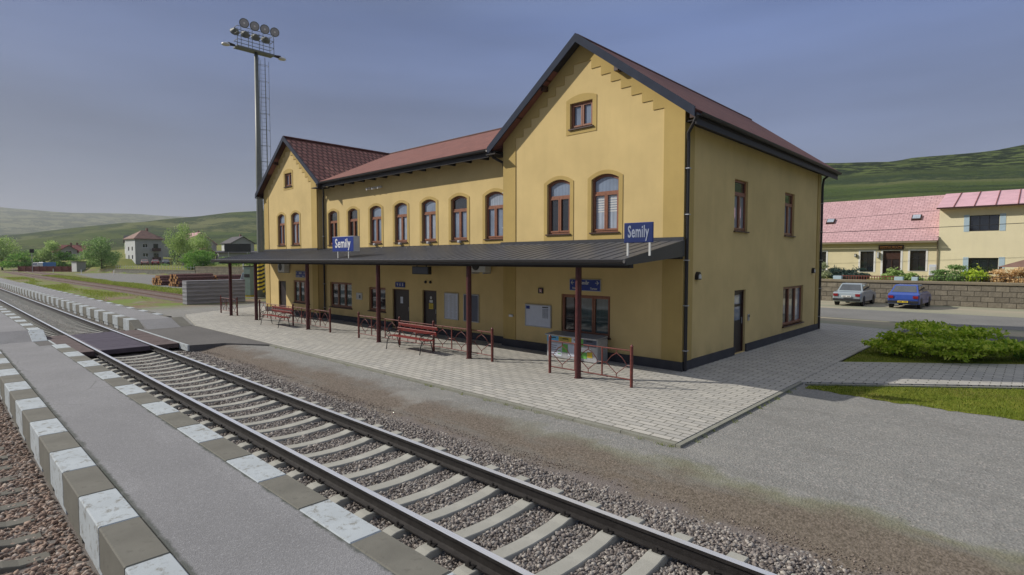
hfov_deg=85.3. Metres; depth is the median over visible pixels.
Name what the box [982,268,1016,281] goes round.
garden shrub
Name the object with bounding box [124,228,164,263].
house
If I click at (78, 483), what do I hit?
platform block
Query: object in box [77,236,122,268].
broadleaf tree
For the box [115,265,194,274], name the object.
stone wall
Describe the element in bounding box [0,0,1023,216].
sky
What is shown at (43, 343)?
block
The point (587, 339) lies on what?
recycling cabinet
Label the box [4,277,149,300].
wild grass
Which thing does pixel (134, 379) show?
sleeper
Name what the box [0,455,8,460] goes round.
sleeper
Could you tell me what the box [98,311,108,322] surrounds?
platform block
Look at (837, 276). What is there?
planter
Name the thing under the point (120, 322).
platform block
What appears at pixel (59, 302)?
platform block
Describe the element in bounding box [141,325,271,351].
crossing slab
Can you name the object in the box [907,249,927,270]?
window
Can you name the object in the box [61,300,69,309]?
platform block
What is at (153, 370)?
sleeper
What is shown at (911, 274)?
garden shrub
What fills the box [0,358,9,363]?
platform block
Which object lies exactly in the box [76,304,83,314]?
platform block
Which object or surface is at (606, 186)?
window
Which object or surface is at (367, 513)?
sleeper
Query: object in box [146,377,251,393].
sleeper
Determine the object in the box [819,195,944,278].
inn
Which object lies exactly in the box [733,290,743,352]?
door
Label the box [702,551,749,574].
sleeper
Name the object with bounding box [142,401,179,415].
platform block
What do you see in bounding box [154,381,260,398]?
sleeper
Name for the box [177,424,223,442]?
platform block
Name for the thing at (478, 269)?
air conditioner
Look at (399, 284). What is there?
toilet sign
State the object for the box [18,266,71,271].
board fence
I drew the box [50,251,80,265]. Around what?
broadleaf tree
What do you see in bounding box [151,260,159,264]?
parked car
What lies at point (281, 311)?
bench
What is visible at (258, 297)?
mast slab
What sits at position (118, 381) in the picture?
platform block
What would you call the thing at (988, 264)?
window
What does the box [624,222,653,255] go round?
station sign
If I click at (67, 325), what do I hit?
sleeper
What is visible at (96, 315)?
platform block
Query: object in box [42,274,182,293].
wild grass
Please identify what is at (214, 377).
sleeper
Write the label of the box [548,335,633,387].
railing
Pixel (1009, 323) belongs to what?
road
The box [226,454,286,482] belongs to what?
platform block
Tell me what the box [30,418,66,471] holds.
platform block
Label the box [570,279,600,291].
direction sign
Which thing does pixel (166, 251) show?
house
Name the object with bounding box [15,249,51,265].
broadleaf tree
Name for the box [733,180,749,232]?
window
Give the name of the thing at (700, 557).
rail
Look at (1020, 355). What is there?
shrub
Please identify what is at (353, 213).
window
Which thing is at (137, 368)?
sleeper
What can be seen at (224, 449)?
platform block
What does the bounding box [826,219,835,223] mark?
roof window
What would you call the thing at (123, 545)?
platform block
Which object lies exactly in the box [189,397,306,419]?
sleeper
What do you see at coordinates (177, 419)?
platform block
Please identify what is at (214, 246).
house
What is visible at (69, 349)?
platform block
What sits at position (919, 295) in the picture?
parked car
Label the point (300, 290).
window
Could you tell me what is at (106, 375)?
platform block
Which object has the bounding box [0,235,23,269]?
broadleaf tree
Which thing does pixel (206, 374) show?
sleeper
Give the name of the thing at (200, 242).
birch tree
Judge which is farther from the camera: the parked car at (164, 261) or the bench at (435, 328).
the parked car at (164, 261)
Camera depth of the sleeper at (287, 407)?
11.04 m
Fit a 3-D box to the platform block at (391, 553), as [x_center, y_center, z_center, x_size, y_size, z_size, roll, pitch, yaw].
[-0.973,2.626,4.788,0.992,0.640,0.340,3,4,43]
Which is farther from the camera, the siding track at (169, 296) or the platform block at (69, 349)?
the siding track at (169, 296)
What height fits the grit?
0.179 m
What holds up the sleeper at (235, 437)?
on the ground at (974, 516)
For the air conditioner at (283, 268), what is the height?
0.560 m
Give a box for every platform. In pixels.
[0,278,179,329]
[0,311,395,574]
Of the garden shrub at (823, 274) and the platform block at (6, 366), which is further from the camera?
the garden shrub at (823, 274)
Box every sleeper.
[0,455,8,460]
[0,465,11,470]
[0,475,17,483]
[0,487,22,496]
[0,500,28,512]
[0,515,34,529]
[0,532,41,551]
[0,551,50,574]
[24,316,79,319]
[28,318,84,321]
[31,320,75,323]
[33,320,91,324]
[34,321,93,325]
[36,322,96,326]
[38,323,99,327]
[40,324,102,328]
[41,325,104,329]
[44,326,107,331]
[44,327,110,332]
[45,328,114,334]
[46,330,117,335]
[92,351,177,360]
[97,353,183,363]
[101,355,189,366]
[106,357,196,368]
[111,360,202,371]
[116,362,209,375]
[121,365,217,378]
[128,368,225,381]
[133,371,233,385]
[139,374,242,389]
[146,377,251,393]
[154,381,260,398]
[161,384,271,403]
[170,388,282,408]
[180,392,293,413]
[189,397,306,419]
[200,401,319,426]
[211,406,333,433]
[224,412,348,440]
[238,417,365,449]
[252,424,383,458]
[268,431,402,467]
[287,438,423,479]
[307,446,446,492]
[329,455,471,506]
[354,464,499,521]
[382,475,529,538]
[415,487,563,559]
[452,500,601,574]
[535,515,644,574]
[622,532,693,574]
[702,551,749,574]
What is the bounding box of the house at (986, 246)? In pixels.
[936,189,1023,279]
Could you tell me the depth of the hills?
362.21 m
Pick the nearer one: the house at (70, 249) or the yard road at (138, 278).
the yard road at (138, 278)
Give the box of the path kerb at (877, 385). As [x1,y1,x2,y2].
[805,383,1023,388]
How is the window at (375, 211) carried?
in the station building
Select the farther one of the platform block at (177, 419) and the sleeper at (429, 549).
the platform block at (177, 419)
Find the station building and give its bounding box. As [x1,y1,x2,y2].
[255,33,841,371]
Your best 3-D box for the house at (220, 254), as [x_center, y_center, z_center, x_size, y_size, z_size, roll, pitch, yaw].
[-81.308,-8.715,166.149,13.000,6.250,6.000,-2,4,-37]
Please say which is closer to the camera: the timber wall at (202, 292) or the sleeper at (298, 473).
the sleeper at (298, 473)
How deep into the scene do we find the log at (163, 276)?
64.22 m
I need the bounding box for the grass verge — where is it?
[806,385,1023,420]
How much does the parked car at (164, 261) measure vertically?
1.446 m
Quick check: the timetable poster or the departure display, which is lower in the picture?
the timetable poster
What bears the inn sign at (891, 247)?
attached to the inn
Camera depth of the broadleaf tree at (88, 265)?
155.93 m
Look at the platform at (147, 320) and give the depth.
28.66 m
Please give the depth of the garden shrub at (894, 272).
40.15 m
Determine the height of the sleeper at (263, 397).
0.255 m
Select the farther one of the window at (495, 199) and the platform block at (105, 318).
the platform block at (105, 318)
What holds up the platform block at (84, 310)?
attached to the platform at (147, 320)
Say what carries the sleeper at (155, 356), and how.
on the ground at (974, 516)
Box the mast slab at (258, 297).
[245,295,265,298]
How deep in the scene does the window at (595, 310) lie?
16.20 m
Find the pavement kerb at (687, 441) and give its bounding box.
[214,329,904,447]
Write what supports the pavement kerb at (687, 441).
on the pavement
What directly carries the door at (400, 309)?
in the station building
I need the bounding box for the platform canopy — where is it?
[211,237,684,378]
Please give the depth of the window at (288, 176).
29.09 m
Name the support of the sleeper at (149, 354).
on the ground at (974, 516)
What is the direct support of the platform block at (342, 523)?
attached to the island platform at (198, 508)
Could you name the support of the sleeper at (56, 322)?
on the ground at (974, 516)
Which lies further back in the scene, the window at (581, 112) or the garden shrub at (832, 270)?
the garden shrub at (832, 270)
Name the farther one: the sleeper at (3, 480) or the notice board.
the notice board
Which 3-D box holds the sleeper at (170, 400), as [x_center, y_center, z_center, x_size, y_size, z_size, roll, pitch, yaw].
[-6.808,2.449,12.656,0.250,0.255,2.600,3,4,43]
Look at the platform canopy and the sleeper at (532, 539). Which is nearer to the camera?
the sleeper at (532, 539)
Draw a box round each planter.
[833,275,842,278]
[894,276,903,279]
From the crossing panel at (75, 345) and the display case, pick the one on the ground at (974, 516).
the crossing panel at (75, 345)
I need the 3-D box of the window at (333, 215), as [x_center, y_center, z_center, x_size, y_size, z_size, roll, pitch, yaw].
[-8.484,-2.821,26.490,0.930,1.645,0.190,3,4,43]
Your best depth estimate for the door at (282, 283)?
30.06 m
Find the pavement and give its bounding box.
[185,306,896,442]
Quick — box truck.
[33,262,55,265]
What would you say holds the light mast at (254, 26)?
on the mast slab at (258, 297)
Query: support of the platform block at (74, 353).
attached to the island platform at (198, 508)
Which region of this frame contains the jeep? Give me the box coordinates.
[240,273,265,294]
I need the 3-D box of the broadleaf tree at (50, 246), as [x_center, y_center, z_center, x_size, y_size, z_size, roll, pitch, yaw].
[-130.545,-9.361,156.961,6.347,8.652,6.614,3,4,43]
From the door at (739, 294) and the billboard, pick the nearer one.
the door at (739, 294)
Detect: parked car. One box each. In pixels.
[141,260,148,264]
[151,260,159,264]
[162,259,169,263]
[832,283,875,305]
[887,284,930,308]
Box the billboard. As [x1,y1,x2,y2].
[224,244,250,256]
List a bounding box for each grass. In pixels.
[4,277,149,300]
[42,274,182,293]
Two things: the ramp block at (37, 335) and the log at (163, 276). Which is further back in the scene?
the log at (163, 276)
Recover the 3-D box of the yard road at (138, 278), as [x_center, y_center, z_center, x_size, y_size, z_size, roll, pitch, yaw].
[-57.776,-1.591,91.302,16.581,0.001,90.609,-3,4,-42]
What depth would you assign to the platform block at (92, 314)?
28.66 m
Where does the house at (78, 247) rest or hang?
on the ground at (974, 516)
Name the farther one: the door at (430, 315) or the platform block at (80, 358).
the door at (430, 315)
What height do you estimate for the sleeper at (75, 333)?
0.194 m
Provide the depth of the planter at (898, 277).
38.38 m
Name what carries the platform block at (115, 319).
attached to the platform at (147, 320)
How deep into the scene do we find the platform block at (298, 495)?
6.11 m
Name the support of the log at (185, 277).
on the log at (176, 280)
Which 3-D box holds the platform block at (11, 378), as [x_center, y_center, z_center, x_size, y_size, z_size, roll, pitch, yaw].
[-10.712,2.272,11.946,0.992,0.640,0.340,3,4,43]
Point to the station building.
(590, 140)
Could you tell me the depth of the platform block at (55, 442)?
7.73 m
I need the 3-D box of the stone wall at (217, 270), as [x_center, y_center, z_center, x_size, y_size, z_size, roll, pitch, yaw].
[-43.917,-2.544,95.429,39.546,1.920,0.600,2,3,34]
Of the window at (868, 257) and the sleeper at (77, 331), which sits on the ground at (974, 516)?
the sleeper at (77, 331)
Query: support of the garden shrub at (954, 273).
on the ground at (974, 516)
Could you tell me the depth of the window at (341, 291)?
26.31 m
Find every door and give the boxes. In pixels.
[72,262,76,271]
[280,281,285,306]
[394,289,408,327]
[424,290,436,331]
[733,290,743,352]
[880,250,902,275]
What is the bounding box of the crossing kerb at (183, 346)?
[137,329,189,350]
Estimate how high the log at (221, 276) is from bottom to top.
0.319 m
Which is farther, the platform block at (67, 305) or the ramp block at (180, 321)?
the platform block at (67, 305)
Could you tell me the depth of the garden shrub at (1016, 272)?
35.46 m
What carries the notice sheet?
attached to the station building
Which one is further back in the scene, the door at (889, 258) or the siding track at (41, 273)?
the siding track at (41, 273)
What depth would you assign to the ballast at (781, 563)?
7.27 m
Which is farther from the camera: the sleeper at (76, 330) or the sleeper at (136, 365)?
the sleeper at (76, 330)
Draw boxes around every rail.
[0,288,776,574]
[0,300,534,574]
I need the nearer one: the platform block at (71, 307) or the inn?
the platform block at (71, 307)
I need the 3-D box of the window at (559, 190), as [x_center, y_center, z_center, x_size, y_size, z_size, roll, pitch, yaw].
[1.425,-2.410,16.776,0.950,1.665,0.190,3,4,43]
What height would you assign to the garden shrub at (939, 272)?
1.126 m
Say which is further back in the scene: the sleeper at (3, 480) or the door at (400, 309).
the door at (400, 309)
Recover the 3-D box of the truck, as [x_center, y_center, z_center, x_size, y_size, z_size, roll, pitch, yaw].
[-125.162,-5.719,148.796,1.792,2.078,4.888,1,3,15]
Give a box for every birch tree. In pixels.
[161,222,199,265]
[187,231,212,261]
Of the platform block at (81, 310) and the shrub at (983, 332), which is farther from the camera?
the platform block at (81, 310)
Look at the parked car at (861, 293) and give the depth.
35.83 m
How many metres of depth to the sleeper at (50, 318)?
29.07 m
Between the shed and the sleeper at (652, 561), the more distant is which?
the shed
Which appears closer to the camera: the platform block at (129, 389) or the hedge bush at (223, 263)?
the platform block at (129, 389)
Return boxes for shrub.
[821,262,836,278]
[825,265,849,278]
[837,265,871,279]
[861,329,924,357]
[876,319,1014,361]
[878,266,909,279]
[904,272,924,280]
[927,269,946,280]
[935,325,1023,358]
[943,264,971,281]
[960,263,990,281]
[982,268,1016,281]
[1003,266,1023,282]
[1013,337,1023,358]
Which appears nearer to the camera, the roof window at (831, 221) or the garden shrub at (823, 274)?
the garden shrub at (823, 274)
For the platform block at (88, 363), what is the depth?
13.66 m
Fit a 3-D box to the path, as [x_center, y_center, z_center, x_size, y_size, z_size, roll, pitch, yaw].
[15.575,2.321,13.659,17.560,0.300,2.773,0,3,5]
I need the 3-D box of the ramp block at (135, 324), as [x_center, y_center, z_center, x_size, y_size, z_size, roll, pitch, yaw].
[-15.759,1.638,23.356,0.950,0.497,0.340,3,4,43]
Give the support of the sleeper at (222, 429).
on the ground at (974, 516)
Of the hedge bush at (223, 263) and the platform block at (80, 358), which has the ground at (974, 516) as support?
the hedge bush at (223, 263)
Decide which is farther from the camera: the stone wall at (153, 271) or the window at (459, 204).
the stone wall at (153, 271)
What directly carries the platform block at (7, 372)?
attached to the island platform at (198, 508)
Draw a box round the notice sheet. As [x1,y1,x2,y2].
[356,293,361,299]
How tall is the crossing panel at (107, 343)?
0.154 m
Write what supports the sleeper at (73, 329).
on the ground at (974, 516)
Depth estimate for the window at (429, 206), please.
21.53 m
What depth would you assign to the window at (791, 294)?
20.74 m
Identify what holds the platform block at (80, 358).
attached to the island platform at (198, 508)
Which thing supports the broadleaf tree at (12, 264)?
on the ground at (974, 516)
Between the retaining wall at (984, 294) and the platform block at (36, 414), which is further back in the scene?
the retaining wall at (984, 294)
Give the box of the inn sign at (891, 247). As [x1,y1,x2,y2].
[878,245,903,249]
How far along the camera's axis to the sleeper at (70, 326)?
25.53 m
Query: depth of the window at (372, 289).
24.34 m
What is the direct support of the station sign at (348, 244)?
on the platform canopy
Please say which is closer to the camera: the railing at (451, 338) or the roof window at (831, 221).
the railing at (451, 338)
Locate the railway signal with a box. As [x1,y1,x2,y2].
[29,249,33,271]
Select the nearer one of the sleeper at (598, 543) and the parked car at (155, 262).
the sleeper at (598, 543)
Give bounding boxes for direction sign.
[296,271,304,277]
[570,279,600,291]
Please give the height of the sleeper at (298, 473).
0.255 m
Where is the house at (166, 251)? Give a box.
[163,234,188,256]
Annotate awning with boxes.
[999,260,1023,275]
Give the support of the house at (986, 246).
on the ground at (974, 516)
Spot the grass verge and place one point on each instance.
(952, 405)
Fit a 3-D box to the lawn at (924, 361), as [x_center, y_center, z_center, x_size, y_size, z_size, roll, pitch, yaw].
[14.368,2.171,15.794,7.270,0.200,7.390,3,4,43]
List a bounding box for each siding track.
[4,271,182,301]
[13,269,85,278]
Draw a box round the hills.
[0,145,1023,256]
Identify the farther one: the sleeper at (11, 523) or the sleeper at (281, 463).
the sleeper at (281, 463)
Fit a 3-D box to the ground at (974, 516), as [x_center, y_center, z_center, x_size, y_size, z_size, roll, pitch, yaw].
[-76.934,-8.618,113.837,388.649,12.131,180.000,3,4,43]
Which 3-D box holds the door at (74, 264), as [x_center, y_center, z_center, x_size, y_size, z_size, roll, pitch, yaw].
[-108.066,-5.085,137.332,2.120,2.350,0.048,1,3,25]
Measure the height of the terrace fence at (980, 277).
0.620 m
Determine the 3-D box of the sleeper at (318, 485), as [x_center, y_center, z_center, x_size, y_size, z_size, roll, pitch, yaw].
[-2.014,2.674,8.124,0.250,0.255,2.600,3,4,43]
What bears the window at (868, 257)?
in the inn
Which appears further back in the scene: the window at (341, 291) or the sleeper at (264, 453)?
the window at (341, 291)
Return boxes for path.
[799,362,1023,386]
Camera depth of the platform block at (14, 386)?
11.18 m
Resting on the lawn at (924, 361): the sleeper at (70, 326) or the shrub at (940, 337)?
the shrub at (940, 337)
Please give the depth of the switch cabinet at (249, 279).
43.01 m
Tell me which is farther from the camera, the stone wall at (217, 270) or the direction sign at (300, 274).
the stone wall at (217, 270)
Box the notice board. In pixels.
[525,304,551,327]
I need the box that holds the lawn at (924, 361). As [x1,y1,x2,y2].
[842,345,1023,363]
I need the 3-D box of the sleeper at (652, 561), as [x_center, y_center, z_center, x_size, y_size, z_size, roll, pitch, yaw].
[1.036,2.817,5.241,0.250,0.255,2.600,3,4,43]
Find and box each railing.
[220,295,237,315]
[259,300,330,332]
[358,312,493,361]
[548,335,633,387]
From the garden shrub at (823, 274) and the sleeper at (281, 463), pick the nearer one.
the sleeper at (281, 463)
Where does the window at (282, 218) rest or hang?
in the station building
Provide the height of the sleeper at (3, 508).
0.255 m
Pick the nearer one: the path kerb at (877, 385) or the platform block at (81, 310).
the path kerb at (877, 385)
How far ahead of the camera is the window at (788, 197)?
20.08 m
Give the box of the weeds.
[346,365,795,446]
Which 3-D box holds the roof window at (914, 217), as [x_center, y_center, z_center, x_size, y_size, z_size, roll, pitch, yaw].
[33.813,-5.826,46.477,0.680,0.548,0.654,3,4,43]
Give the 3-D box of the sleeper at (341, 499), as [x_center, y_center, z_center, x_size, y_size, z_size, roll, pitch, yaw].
[-1.579,2.694,7.712,0.250,0.255,2.600,3,4,43]
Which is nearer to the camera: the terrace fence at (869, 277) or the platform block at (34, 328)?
the platform block at (34, 328)
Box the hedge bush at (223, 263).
[215,256,236,265]
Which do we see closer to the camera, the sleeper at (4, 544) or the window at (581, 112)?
the sleeper at (4, 544)
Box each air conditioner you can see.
[278,264,289,272]
[471,266,490,273]
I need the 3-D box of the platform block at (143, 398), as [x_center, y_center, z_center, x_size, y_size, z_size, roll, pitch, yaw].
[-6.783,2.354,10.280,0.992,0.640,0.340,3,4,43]
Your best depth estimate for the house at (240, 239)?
213.81 m
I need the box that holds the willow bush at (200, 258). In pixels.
[178,250,216,269]
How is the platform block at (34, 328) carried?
attached to the island platform at (198, 508)
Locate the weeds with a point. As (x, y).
(638, 437)
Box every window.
[277,214,284,245]
[283,173,291,187]
[291,212,299,245]
[292,280,309,303]
[327,211,337,245]
[329,282,351,309]
[349,209,357,235]
[367,287,385,312]
[369,206,381,243]
[394,203,407,242]
[421,199,436,241]
[449,196,467,240]
[483,192,502,239]
[545,180,570,235]
[562,294,610,339]
[568,100,593,130]
[589,174,618,233]
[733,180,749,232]
[782,285,803,327]
[784,193,795,236]
[819,251,827,269]
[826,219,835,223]
[858,250,875,271]
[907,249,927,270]
[911,214,921,220]
[962,257,1004,274]
[964,213,1005,231]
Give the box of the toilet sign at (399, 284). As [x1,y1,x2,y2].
[395,282,404,287]
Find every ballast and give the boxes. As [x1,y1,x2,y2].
[0,399,94,574]
[4,297,870,574]
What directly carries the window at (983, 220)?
in the house at (986, 246)
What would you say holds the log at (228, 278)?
on the log
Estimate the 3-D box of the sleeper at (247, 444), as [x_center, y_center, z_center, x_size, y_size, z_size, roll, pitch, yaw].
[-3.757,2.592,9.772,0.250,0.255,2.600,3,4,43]
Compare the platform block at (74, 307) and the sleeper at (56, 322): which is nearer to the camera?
the sleeper at (56, 322)
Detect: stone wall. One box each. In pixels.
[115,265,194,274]
[195,266,243,274]
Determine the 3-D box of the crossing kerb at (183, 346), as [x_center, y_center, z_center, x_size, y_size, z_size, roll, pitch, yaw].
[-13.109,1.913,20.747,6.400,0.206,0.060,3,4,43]
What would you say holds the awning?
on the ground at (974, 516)
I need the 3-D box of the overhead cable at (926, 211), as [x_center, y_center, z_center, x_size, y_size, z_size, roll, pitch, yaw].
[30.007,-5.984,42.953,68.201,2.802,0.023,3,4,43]
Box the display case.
[463,294,478,322]
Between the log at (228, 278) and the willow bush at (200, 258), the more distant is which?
the willow bush at (200, 258)
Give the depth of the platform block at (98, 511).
5.67 m
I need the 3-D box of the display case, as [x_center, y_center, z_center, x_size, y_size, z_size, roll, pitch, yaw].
[-1.460,0.740,19.932,0.800,0.990,0.045,3,4,43]
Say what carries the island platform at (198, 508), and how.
on the ground at (974, 516)
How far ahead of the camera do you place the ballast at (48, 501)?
6.62 m
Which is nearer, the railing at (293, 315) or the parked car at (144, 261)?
the railing at (293, 315)
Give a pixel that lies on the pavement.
(672, 405)
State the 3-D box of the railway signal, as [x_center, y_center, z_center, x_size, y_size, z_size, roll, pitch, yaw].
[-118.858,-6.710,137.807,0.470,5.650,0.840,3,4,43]
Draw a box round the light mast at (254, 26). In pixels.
[221,18,285,296]
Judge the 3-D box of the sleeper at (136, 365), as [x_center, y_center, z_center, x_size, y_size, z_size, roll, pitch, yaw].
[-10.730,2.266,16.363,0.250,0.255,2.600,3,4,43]
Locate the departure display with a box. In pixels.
[412,266,431,274]
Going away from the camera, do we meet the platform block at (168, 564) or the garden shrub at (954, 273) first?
the platform block at (168, 564)
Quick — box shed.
[70,261,86,271]
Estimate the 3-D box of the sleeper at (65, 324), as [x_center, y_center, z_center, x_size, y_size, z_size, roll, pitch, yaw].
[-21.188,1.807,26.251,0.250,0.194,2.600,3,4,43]
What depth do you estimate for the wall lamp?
14.59 m
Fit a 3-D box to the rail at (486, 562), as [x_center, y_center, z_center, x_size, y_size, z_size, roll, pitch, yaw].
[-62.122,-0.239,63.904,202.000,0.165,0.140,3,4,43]
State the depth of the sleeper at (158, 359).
16.81 m
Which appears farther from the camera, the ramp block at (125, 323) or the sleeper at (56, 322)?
the sleeper at (56, 322)
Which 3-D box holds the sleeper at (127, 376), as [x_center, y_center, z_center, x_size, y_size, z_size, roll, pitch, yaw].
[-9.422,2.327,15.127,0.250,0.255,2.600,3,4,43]
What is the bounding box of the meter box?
[929,264,935,274]
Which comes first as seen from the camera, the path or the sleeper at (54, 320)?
the path
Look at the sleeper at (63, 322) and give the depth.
27.20 m
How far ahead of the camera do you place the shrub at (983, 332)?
15.69 m
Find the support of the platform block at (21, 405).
on the ground at (974, 516)
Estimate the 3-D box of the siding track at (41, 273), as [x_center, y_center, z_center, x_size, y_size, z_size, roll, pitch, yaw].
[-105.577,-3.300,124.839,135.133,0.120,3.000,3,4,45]
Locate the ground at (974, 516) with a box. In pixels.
[0,244,1023,574]
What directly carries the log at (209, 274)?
on the log
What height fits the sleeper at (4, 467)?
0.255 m
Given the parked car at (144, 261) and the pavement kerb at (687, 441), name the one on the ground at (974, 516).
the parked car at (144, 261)
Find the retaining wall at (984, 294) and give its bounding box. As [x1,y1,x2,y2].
[818,279,1023,308]
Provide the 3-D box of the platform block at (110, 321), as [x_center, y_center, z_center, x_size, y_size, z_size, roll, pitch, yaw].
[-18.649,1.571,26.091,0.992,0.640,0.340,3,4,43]
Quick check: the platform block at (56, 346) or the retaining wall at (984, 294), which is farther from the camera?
the retaining wall at (984, 294)
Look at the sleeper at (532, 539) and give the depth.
6.08 m
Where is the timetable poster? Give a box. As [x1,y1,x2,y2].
[444,293,458,319]
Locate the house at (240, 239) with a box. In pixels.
[220,234,255,250]
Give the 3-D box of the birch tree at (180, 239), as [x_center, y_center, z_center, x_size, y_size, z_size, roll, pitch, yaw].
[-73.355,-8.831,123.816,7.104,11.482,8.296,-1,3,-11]
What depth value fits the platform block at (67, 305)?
33.57 m
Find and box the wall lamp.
[695,272,701,279]
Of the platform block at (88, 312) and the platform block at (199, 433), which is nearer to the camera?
the platform block at (199, 433)
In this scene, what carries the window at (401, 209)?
in the station building
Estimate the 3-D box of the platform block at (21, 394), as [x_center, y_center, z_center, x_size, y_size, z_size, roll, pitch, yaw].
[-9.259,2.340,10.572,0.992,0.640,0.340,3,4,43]
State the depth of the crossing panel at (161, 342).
19.98 m
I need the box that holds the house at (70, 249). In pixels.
[60,243,78,260]
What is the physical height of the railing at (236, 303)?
0.965 m
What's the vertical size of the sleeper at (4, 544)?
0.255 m
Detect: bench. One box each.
[260,305,292,326]
[386,322,437,354]
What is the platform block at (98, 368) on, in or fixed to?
attached to the island platform at (198, 508)
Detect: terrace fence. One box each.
[842,275,894,279]
[918,275,1022,282]
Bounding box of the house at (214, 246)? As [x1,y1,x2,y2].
[190,231,217,253]
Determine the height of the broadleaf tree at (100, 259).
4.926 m
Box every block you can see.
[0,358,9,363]
[0,363,13,369]
[0,368,18,399]
[0,374,24,408]
[4,381,31,417]
[9,389,38,428]
[15,397,46,440]
[22,407,55,454]
[26,327,40,330]
[28,330,47,341]
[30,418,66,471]
[36,341,53,345]
[39,431,80,490]
[50,447,96,514]
[52,344,69,348]
[58,299,65,308]
[58,347,76,352]
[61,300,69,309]
[63,351,83,356]
[63,466,114,542]
[66,301,72,311]
[69,302,76,312]
[70,355,91,361]
[72,303,79,313]
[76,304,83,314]
[77,360,100,366]
[79,305,87,315]
[79,488,139,574]
[83,306,90,316]
[85,365,110,372]
[86,307,94,318]
[90,308,100,319]
[94,309,105,321]
[94,371,120,379]
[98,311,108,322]
[99,517,169,574]
[103,312,112,324]
[104,377,132,386]
[107,313,119,326]
[112,315,123,328]
[115,384,145,394]
[118,316,130,330]
[123,318,137,329]
[125,553,188,574]
[127,392,160,404]
[129,320,143,329]
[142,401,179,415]
[158,412,199,427]
[170,317,191,326]
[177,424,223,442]
[199,438,251,460]
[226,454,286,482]
[259,475,328,509]
[300,500,380,543]
[352,531,450,574]
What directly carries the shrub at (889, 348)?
on the lawn at (924, 361)
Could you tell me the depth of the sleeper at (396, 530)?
6.87 m
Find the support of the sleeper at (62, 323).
on the ground at (974, 516)
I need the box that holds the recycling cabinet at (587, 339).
[545,330,607,362]
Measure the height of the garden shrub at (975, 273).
1.513 m
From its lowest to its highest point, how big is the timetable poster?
0.980 m
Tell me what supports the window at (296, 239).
in the station building
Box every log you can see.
[158,275,169,277]
[175,273,212,276]
[175,278,213,281]
[176,276,214,278]
[215,275,240,277]
[217,277,240,279]
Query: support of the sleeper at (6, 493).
on the ground at (974, 516)
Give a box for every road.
[78,273,181,287]
[820,308,1023,330]
[904,330,1023,341]
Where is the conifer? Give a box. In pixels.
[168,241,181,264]
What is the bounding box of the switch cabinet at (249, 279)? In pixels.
[243,266,253,296]
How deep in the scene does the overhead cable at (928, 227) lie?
40.15 m
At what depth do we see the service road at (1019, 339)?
20.99 m
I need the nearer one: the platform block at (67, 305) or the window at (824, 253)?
the platform block at (67, 305)
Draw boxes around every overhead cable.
[823,223,1020,232]
[825,203,1023,219]
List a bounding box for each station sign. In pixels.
[332,236,359,257]
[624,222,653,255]
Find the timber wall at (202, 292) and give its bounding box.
[182,279,244,304]
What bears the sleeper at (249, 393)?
on the ground at (974, 516)
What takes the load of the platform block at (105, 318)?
attached to the platform at (147, 320)
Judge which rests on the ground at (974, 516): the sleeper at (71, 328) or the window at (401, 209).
the sleeper at (71, 328)
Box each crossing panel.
[46,335,94,356]
[70,332,150,354]
[118,330,178,348]
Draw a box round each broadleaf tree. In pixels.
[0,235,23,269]
[0,252,40,267]
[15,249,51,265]
[34,240,61,261]
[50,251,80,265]
[66,256,100,267]
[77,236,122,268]
[87,255,119,265]
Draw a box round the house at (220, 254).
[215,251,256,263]
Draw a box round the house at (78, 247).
[52,243,91,258]
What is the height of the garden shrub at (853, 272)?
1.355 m
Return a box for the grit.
[203,352,922,574]
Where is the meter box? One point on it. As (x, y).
(932, 267)
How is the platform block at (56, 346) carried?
attached to the island platform at (198, 508)

